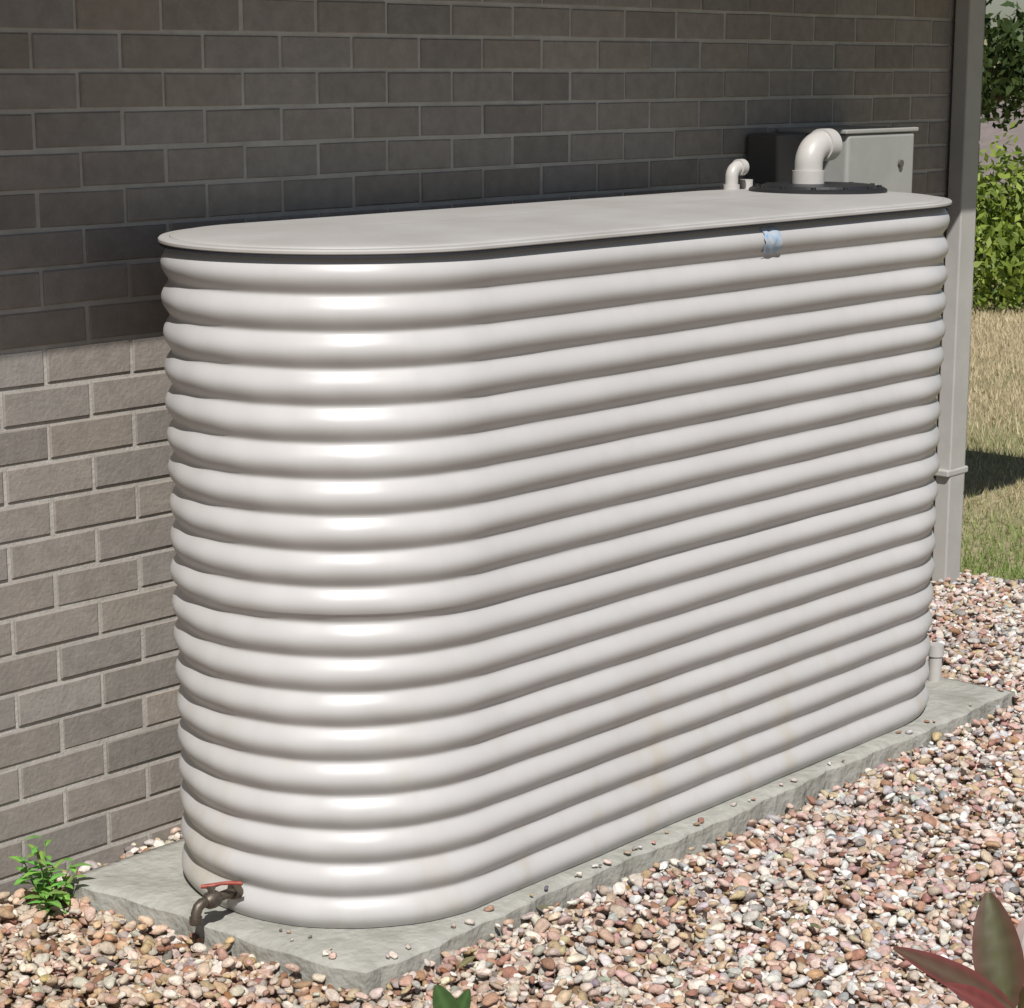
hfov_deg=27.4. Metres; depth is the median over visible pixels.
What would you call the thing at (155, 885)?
concrete slab
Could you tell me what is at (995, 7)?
sky
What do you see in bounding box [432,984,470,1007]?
green shrub
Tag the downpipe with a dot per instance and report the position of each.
(964, 145)
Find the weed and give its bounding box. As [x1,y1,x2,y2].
[9,835,91,913]
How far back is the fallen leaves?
4.58 m
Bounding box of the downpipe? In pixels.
[932,0,984,584]
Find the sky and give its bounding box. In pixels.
[986,0,1023,33]
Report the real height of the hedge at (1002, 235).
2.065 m
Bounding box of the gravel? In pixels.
[0,569,1023,1007]
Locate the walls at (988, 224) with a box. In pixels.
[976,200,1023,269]
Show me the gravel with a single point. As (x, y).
(870, 869)
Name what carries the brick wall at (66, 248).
on the ground at (978, 508)
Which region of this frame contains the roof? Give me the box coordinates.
[979,97,1023,199]
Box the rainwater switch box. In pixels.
[747,126,918,192]
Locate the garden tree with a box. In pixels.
[981,0,1023,131]
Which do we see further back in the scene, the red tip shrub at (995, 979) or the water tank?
the water tank
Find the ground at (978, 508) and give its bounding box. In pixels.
[960,39,1023,584]
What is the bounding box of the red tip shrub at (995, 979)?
[893,892,1023,1007]
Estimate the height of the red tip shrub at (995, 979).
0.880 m
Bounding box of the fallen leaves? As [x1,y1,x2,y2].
[459,815,1023,967]
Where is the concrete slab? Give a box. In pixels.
[67,677,1014,1000]
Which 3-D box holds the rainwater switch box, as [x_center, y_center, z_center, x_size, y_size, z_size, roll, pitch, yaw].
[1.019,-0.958,6.660,0.265,0.462,0.585,10,16,41]
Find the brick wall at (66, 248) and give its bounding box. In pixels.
[0,0,985,900]
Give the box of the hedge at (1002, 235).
[972,121,1023,313]
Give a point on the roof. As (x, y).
(988, 132)
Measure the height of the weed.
0.165 m
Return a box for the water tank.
[158,128,951,927]
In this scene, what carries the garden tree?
on the ground at (978, 508)

